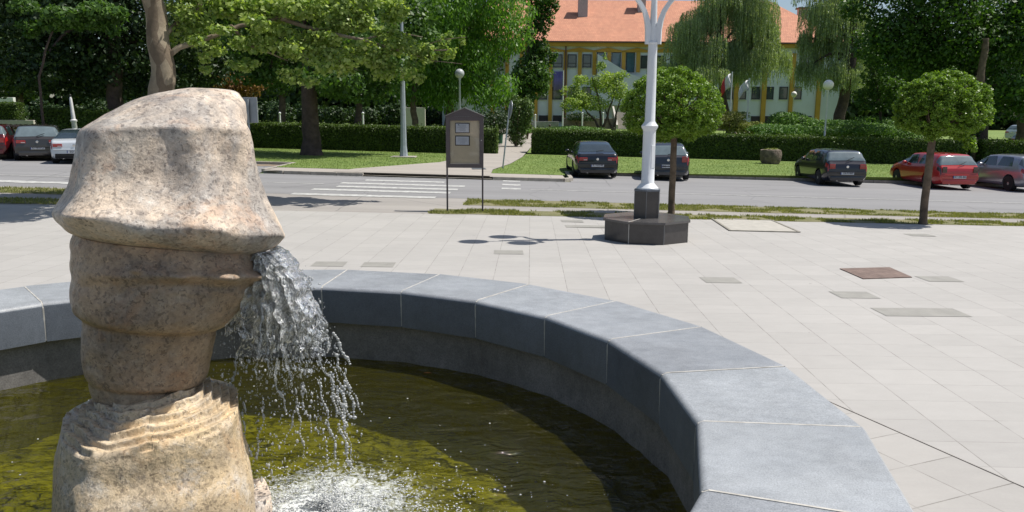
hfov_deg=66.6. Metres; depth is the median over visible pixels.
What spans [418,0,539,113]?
ash tree
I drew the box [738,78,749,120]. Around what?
flagpole
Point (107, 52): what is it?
dark tree
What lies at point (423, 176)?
edge line
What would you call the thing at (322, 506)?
foam bubbles
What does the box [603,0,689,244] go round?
lamp post
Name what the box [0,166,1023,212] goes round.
road
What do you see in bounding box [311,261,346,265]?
dark slab
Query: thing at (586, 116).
planter shrub
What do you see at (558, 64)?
window
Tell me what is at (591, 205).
verge
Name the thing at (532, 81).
linden tree
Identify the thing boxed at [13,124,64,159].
estate car
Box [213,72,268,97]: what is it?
copper tree
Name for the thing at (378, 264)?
dark slab
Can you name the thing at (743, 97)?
window
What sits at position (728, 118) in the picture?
golden juniper
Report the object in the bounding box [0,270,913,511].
fountain basin
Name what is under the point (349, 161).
lawn across road
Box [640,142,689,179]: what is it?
hatchback car
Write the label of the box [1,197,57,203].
verge
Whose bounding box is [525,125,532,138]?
round bush
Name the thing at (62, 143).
coupe car
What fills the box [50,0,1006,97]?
sky
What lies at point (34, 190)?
verge
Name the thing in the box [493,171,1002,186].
kerb bay
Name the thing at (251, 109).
road sign
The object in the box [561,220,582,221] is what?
dark slab
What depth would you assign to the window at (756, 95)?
89.05 m
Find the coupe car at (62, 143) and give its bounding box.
[50,128,80,162]
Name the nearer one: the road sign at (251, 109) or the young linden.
the road sign at (251, 109)
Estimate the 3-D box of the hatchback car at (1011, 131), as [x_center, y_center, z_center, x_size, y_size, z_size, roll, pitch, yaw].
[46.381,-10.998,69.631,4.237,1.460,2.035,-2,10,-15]
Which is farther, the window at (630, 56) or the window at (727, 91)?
the window at (727, 91)
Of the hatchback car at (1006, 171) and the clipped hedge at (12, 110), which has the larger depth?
the clipped hedge at (12, 110)
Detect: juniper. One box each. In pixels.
[714,109,750,133]
[736,121,763,133]
[744,123,798,134]
[763,111,816,125]
[766,119,903,136]
[852,115,923,138]
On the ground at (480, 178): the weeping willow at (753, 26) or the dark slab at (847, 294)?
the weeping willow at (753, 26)
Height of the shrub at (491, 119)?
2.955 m
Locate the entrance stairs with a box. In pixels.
[612,106,638,128]
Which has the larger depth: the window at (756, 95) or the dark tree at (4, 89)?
the window at (756, 95)
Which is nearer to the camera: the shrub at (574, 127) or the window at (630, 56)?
the shrub at (574, 127)
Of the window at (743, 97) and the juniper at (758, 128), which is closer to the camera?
the juniper at (758, 128)
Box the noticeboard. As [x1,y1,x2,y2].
[445,107,484,210]
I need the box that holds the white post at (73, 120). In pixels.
[69,94,76,127]
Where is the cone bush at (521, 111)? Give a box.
[497,93,535,146]
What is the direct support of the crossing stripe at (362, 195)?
on the road at (693, 195)
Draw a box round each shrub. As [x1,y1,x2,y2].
[469,107,514,136]
[526,125,603,132]
[563,112,597,125]
[734,111,750,119]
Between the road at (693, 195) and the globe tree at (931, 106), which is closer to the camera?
the globe tree at (931, 106)
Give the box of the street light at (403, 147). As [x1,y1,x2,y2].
[391,4,416,157]
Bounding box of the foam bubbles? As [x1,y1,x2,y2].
[11,383,604,511]
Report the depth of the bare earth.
33.59 m
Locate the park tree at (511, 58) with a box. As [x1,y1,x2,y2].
[399,1,513,125]
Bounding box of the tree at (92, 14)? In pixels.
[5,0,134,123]
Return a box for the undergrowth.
[14,96,441,125]
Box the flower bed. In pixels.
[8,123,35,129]
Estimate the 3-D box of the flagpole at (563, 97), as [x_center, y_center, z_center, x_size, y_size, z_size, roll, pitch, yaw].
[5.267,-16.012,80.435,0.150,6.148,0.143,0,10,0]
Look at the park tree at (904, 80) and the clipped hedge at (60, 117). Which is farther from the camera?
the park tree at (904, 80)
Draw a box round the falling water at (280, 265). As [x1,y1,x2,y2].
[211,245,362,507]
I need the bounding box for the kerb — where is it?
[263,169,363,175]
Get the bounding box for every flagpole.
[562,70,563,125]
[721,72,732,110]
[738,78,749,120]
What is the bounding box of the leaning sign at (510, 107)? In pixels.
[502,100,512,167]
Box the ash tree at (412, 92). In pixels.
[365,0,479,125]
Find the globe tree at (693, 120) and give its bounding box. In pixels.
[620,65,725,213]
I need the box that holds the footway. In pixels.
[0,186,1023,225]
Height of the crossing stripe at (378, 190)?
0.088 m
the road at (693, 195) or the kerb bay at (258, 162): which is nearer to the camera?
the road at (693, 195)
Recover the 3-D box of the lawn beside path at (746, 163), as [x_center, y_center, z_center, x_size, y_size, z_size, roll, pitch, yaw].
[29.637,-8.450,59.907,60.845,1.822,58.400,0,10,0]
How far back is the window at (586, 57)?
88.45 m
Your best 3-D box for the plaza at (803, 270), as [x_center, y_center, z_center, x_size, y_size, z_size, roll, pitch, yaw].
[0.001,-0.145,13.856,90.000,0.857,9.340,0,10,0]
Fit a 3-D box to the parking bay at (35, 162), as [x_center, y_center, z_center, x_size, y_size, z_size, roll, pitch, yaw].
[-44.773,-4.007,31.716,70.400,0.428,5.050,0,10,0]
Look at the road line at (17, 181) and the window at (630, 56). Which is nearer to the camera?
the road line at (17, 181)
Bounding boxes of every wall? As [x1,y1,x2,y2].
[0,97,15,101]
[0,120,34,131]
[406,107,425,126]
[531,121,558,127]
[563,118,613,128]
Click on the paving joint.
(931, 446)
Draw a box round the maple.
[832,0,1023,141]
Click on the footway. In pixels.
(291, 202)
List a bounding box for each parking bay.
[0,157,272,172]
[570,175,1023,194]
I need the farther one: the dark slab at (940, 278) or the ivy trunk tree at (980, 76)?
the ivy trunk tree at (980, 76)
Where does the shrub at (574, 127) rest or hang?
on the ground at (480, 178)
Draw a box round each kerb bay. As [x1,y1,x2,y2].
[0,154,294,172]
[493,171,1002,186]
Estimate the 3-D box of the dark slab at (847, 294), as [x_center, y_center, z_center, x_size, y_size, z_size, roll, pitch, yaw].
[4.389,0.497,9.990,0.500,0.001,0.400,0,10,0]
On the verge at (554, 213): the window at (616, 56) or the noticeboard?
the noticeboard
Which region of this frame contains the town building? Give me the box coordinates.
[442,0,843,126]
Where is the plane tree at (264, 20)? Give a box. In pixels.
[142,0,465,94]
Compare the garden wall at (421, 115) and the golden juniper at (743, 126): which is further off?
the garden wall at (421, 115)
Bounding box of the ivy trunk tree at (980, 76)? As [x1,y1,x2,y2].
[966,38,988,161]
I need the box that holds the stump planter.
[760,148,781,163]
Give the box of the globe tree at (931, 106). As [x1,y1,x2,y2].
[891,68,996,224]
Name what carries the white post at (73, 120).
on the grass lawn at (280, 155)
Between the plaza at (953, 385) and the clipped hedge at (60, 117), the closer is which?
the plaza at (953, 385)
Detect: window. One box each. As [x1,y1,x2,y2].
[539,115,547,120]
[552,87,561,99]
[553,54,562,67]
[553,115,561,121]
[567,54,576,67]
[582,54,591,67]
[582,87,590,98]
[612,52,620,66]
[626,52,634,72]
[640,56,647,68]
[725,88,732,99]
[739,91,746,99]
[751,87,760,99]
[751,116,759,122]
[766,87,773,99]
[778,87,787,99]
[794,87,801,99]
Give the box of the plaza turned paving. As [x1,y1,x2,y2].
[833,404,1023,511]
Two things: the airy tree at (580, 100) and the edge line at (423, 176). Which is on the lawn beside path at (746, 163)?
the airy tree at (580, 100)
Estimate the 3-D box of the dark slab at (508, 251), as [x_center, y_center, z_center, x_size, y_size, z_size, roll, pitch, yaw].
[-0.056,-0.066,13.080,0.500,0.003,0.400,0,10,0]
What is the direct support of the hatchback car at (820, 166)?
on the parking bay at (797, 184)
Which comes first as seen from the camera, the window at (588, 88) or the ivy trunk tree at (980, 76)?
the ivy trunk tree at (980, 76)
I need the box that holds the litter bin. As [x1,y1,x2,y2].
[498,134,502,143]
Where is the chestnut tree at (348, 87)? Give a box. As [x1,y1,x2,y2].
[192,0,448,155]
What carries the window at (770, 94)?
in the town building
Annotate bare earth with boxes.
[257,164,276,165]
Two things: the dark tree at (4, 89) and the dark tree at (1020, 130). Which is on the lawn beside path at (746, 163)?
the dark tree at (1020, 130)
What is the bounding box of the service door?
[651,146,654,167]
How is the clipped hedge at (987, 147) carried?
on the lawn beside path at (746, 163)
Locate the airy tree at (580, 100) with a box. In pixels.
[559,52,634,129]
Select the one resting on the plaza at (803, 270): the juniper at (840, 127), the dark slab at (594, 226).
the dark slab at (594, 226)
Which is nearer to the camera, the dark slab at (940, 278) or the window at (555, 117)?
the dark slab at (940, 278)
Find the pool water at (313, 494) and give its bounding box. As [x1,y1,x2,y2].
[0,357,684,511]
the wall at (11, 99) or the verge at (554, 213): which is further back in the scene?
the wall at (11, 99)
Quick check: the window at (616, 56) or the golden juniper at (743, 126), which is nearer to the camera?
the golden juniper at (743, 126)
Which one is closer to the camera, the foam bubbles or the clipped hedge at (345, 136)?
the foam bubbles
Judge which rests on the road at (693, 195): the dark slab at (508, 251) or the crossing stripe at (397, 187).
the crossing stripe at (397, 187)
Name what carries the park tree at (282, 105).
on the grass lawn at (280, 155)
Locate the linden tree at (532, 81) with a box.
[509,0,559,133]
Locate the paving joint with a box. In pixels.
[829,401,1023,487]
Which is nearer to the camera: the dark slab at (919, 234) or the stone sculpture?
the stone sculpture
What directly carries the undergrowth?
on the ground at (480, 178)
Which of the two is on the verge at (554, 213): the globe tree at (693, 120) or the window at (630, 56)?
the globe tree at (693, 120)
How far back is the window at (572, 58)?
88.45 m
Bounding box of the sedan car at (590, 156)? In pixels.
[565,140,617,176]
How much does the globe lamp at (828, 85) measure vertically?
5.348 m
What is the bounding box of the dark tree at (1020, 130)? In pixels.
[986,6,1023,139]
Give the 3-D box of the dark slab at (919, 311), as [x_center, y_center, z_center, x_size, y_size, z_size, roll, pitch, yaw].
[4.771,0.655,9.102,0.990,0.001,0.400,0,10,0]
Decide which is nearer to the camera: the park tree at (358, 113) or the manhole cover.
the manhole cover
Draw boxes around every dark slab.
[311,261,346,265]
[360,262,395,266]
[494,250,523,253]
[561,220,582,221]
[565,225,604,227]
[700,277,741,282]
[829,291,878,297]
[872,308,971,316]
[906,234,933,235]
[916,276,963,281]
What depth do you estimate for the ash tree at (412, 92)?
54.24 m
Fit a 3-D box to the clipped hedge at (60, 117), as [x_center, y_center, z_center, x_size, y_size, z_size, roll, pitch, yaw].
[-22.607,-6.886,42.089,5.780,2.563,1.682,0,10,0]
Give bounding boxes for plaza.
[0,205,1023,309]
[638,307,1023,485]
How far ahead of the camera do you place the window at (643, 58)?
88.47 m
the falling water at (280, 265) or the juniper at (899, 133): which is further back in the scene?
the juniper at (899, 133)
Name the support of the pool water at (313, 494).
in the fountain basin
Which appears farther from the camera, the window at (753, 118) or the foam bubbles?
the window at (753, 118)
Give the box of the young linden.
[848,29,905,123]
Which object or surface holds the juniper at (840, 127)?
on the ground at (480, 178)
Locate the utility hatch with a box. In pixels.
[712,218,800,232]
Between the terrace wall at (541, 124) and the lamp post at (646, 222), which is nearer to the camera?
the lamp post at (646, 222)
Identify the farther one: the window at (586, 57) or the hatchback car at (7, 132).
the window at (586, 57)
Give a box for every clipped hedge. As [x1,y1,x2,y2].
[0,100,25,119]
[32,105,112,129]
[247,119,498,153]
[531,125,969,163]
[975,136,1023,161]
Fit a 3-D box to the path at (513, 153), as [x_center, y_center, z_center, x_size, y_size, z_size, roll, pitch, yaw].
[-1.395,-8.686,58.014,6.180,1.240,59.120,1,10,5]
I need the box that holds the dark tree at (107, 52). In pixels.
[0,0,236,109]
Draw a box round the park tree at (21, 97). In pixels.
[0,31,73,118]
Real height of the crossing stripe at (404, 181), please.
0.059 m
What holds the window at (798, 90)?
in the town building
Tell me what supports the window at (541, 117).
in the town building
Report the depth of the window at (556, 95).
89.10 m
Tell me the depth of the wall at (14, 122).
49.32 m
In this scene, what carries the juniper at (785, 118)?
on the ground at (480, 178)
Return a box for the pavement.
[266,167,563,177]
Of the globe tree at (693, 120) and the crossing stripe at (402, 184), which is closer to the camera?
the globe tree at (693, 120)
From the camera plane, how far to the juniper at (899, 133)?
58.30 m
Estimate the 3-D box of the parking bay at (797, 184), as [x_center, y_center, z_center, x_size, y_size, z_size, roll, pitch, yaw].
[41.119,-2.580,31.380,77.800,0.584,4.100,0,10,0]
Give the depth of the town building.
89.08 m
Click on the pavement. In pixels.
(491, 175)
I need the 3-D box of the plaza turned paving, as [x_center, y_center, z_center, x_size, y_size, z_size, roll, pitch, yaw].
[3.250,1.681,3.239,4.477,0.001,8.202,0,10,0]
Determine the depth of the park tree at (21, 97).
79.42 m
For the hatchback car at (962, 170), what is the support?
on the parking bay at (797, 184)
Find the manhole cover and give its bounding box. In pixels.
[840,267,911,278]
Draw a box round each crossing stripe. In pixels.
[292,193,434,197]
[311,188,449,193]
[336,186,457,189]
[342,182,464,186]
[364,179,443,182]
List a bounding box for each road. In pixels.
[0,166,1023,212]
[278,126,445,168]
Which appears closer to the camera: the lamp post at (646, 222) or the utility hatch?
the lamp post at (646, 222)
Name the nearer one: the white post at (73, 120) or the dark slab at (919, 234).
the dark slab at (919, 234)
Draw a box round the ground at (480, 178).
[16,122,1005,209]
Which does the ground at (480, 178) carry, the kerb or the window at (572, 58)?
the kerb
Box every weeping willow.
[646,0,794,133]
[791,0,879,136]
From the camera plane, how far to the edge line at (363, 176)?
29.01 m
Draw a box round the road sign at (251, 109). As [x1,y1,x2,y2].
[242,97,257,129]
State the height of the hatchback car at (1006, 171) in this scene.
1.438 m
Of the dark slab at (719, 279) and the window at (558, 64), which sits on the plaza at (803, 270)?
the dark slab at (719, 279)
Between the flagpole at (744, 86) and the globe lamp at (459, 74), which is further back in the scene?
the flagpole at (744, 86)
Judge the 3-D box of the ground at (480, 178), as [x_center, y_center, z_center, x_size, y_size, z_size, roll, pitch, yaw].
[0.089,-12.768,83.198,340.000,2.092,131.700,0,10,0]
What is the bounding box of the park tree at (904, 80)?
[870,22,971,100]
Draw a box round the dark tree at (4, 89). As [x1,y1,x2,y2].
[0,0,56,98]
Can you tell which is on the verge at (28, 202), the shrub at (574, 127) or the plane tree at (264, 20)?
the plane tree at (264, 20)
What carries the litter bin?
on the ground at (480, 178)
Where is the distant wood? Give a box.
[0,42,1016,129]
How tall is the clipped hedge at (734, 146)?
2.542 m
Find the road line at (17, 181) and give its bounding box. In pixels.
[0,180,67,183]
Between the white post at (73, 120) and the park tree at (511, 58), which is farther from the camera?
the park tree at (511, 58)
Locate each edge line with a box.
[321,175,434,178]
[378,175,492,178]
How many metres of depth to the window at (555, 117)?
89.55 m
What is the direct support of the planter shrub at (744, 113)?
on the ground at (480, 178)
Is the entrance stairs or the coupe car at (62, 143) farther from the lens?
the entrance stairs
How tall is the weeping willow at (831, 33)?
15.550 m
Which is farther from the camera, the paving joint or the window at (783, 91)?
the window at (783, 91)
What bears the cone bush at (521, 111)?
on the ground at (480, 178)
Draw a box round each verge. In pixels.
[0,187,266,194]
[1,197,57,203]
[430,208,1022,225]
[466,199,1021,218]
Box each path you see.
[331,128,530,175]
[492,129,1006,182]
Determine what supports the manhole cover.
on the plaza at (803, 270)
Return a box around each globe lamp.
[455,69,463,108]
[791,91,796,111]
[823,80,833,135]
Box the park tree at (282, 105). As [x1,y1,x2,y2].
[220,20,323,121]
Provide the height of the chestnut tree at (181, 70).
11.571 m
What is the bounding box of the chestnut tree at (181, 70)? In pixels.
[136,4,289,100]
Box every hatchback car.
[0,124,14,158]
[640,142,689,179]
[794,148,866,184]
[889,152,978,188]
[975,154,1023,190]
[1004,125,1016,139]
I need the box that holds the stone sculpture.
[51,88,284,511]
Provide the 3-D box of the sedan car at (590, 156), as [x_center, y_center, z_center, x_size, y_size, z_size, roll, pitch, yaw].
[3.388,-4.239,33.505,2.101,1.470,4.807,0,10,-1]
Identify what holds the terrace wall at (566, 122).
on the ground at (480, 178)
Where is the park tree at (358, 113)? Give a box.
[316,20,427,124]
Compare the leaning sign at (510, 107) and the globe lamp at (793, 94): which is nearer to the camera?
the leaning sign at (510, 107)
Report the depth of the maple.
50.35 m
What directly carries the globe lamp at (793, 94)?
on the lawn beside path at (746, 163)
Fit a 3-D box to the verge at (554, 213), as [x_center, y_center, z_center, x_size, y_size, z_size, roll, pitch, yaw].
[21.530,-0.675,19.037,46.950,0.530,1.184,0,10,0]
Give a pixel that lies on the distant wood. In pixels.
(852, 111)
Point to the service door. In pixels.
(653, 147)
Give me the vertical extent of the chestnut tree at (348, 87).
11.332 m
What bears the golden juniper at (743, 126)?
on the ground at (480, 178)

